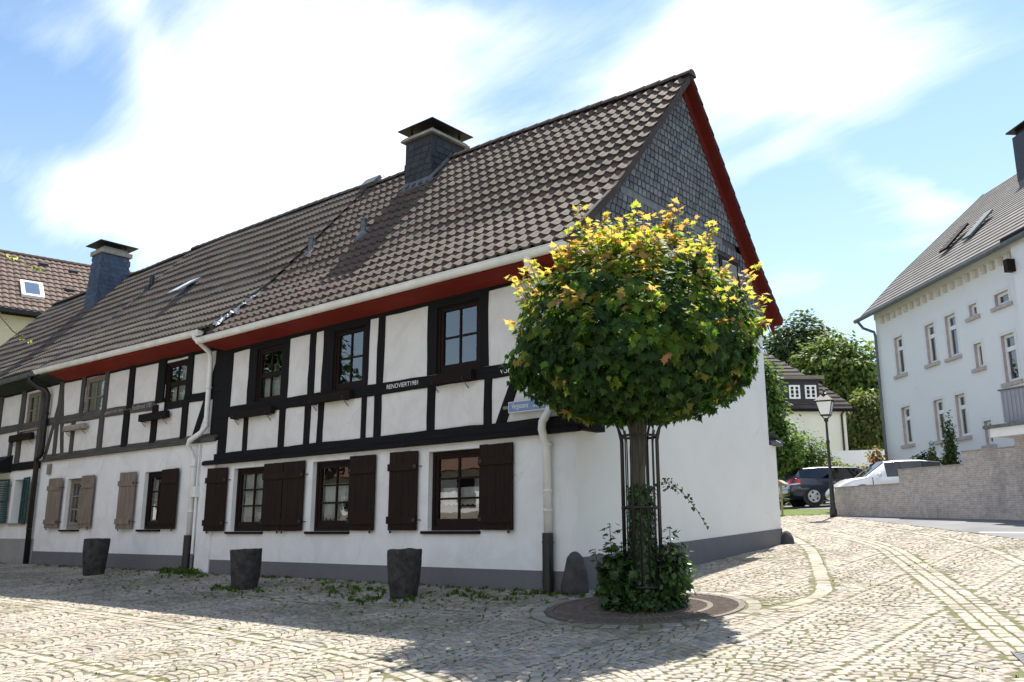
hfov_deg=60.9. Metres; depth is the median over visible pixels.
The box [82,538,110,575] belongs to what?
stone planter
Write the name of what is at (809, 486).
parked car
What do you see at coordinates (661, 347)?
maple tree
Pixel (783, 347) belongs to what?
broadleaf tree
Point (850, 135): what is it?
sky
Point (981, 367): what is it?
window
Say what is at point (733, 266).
gable window
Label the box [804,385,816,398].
window
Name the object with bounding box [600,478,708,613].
ivy
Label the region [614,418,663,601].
tree guard
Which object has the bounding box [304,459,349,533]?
window
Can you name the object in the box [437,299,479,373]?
window
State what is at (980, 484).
brick wall
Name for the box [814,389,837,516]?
street lamp
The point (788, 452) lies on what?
columnar tree
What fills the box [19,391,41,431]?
window
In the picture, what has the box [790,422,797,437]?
window
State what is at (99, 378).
window
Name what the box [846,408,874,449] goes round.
broadleaf tree
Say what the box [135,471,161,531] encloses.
window
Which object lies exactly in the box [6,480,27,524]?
window
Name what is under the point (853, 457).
garden wall
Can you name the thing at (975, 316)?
window
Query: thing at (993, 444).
window
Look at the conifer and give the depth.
28.22 m
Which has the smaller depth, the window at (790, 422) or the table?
the table
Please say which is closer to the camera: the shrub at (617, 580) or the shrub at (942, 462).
the shrub at (617, 580)
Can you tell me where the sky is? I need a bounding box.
[0,0,1023,360]
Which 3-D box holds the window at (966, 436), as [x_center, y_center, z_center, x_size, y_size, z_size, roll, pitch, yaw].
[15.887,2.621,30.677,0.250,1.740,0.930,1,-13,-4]
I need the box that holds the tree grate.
[547,592,744,624]
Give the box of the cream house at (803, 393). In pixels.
[763,352,856,468]
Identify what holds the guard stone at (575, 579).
on the cobbled pavement
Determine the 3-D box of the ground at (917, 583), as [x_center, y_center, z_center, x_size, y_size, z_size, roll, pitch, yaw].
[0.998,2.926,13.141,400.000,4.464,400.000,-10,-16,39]
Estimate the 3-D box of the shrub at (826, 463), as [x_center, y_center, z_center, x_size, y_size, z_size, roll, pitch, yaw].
[13.015,5.929,36.773,2.916,1.892,1.456,-6,-14,25]
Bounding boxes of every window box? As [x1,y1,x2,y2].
[8,432,34,445]
[62,423,87,435]
[138,410,169,426]
[230,406,274,424]
[307,390,353,410]
[428,369,474,392]
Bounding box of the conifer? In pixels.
[940,410,961,464]
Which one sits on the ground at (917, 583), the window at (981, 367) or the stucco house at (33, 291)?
the stucco house at (33, 291)
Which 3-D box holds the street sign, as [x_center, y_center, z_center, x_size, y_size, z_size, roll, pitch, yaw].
[0.282,1.053,14.086,1.040,0.180,0.140,-10,-16,39]
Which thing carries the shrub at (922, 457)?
on the garden bank
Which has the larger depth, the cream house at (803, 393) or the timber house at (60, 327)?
the cream house at (803, 393)
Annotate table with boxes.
[778,480,787,514]
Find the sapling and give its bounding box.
[0,253,46,342]
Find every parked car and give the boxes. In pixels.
[778,467,863,506]
[825,460,941,499]
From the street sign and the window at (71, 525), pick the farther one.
the window at (71, 525)
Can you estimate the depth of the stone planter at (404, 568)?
13.41 m
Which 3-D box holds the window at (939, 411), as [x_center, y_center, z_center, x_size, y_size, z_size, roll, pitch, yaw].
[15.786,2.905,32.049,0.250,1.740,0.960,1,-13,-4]
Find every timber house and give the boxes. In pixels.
[0,239,209,563]
[31,175,381,572]
[194,69,782,592]
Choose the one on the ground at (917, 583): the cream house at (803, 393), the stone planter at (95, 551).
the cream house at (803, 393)
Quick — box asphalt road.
[837,515,1023,539]
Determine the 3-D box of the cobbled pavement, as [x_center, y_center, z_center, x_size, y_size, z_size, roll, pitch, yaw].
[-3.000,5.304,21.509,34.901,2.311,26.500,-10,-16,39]
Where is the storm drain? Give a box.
[1010,651,1023,663]
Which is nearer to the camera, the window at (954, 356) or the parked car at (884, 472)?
the parked car at (884, 472)
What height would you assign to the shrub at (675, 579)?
1.081 m
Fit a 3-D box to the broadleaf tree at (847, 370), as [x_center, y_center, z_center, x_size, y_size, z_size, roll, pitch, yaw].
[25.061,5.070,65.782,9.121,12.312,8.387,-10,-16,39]
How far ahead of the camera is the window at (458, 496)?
15.14 m
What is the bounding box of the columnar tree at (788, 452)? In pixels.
[763,352,810,479]
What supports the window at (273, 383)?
in the timber house at (384, 299)
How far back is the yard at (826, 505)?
33.63 m
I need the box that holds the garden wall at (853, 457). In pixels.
[809,449,884,467]
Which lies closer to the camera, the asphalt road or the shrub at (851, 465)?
the asphalt road
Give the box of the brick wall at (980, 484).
[834,446,1023,519]
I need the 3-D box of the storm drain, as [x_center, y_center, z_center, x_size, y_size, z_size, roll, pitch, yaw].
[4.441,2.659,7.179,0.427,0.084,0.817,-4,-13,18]
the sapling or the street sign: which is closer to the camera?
the sapling
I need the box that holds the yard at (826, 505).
[779,502,835,508]
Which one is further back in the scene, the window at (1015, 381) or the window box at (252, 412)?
the window at (1015, 381)
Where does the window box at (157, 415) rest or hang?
attached to the timber house at (125, 481)
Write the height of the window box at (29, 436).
0.334 m
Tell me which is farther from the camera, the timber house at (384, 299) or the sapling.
the timber house at (384, 299)
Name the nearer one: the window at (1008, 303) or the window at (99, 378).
the window at (99, 378)
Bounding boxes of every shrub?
[589,523,643,609]
[649,526,697,603]
[779,429,841,504]
[800,459,850,502]
[836,459,867,467]
[858,446,888,469]
[911,450,938,459]
[927,441,938,460]
[927,452,955,464]
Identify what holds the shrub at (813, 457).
on the yard at (826, 505)
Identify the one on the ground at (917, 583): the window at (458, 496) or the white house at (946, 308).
the white house at (946, 308)
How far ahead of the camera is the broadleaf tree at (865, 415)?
54.95 m
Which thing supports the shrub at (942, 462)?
on the garden bank
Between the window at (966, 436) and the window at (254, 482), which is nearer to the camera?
the window at (254, 482)
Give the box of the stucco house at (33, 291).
[0,249,131,345]
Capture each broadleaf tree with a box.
[762,308,843,366]
[787,327,879,403]
[845,387,883,449]
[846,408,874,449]
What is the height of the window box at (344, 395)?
0.294 m
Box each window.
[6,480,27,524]
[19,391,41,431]
[58,478,81,531]
[84,375,104,420]
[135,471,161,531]
[164,359,187,409]
[224,467,263,533]
[256,344,283,401]
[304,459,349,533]
[333,326,365,389]
[420,449,480,533]
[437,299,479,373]
[718,254,738,292]
[789,385,800,398]
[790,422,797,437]
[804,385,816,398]
[892,332,907,379]
[899,402,915,448]
[922,319,940,368]
[931,395,947,444]
[942,309,961,362]
[952,389,972,440]
[965,298,980,322]
[971,338,986,372]
[981,416,996,448]
[990,285,1012,312]
[998,328,1023,387]
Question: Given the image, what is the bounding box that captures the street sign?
[503,400,545,412]
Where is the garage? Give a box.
[982,385,1023,516]
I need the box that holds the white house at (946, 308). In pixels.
[853,120,1023,463]
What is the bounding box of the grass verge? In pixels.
[780,507,829,515]
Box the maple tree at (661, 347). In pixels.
[500,197,772,596]
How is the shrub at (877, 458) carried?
on the yard at (826, 505)
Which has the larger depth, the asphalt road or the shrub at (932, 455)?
the shrub at (932, 455)
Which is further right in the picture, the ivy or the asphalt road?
the asphalt road
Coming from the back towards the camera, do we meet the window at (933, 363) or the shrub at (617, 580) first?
the window at (933, 363)
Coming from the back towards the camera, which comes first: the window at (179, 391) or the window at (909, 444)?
the window at (909, 444)
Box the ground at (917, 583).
[0,500,1023,681]
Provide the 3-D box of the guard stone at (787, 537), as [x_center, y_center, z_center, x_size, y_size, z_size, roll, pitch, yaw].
[5.862,4.240,18.598,0.324,0.371,0.338,-10,-16,39]
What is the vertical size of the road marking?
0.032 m
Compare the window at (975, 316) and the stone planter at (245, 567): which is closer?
the stone planter at (245, 567)
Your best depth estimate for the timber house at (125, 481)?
23.19 m
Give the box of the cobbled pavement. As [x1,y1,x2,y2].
[0,514,1023,681]
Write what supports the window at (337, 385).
in the timber house at (384, 299)
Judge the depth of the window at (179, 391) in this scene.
21.88 m
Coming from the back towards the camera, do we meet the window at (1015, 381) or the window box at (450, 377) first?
the window at (1015, 381)
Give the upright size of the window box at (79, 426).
0.284 m
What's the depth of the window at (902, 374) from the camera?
35.13 m
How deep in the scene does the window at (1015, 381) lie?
28.25 m
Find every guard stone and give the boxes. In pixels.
[561,551,588,595]
[781,531,794,544]
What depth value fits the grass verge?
29.86 m
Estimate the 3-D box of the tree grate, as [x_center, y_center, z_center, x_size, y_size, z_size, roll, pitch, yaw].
[1.712,3.442,11.262,2.530,0.240,2.530,-10,-16,39]
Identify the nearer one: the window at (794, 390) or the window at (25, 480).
the window at (25, 480)
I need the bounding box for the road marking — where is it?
[981,532,1023,532]
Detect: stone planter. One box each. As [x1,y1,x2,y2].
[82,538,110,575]
[230,548,261,589]
[387,548,421,598]
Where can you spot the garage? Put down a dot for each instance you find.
(1012, 425)
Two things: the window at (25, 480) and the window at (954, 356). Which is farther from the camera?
the window at (954, 356)

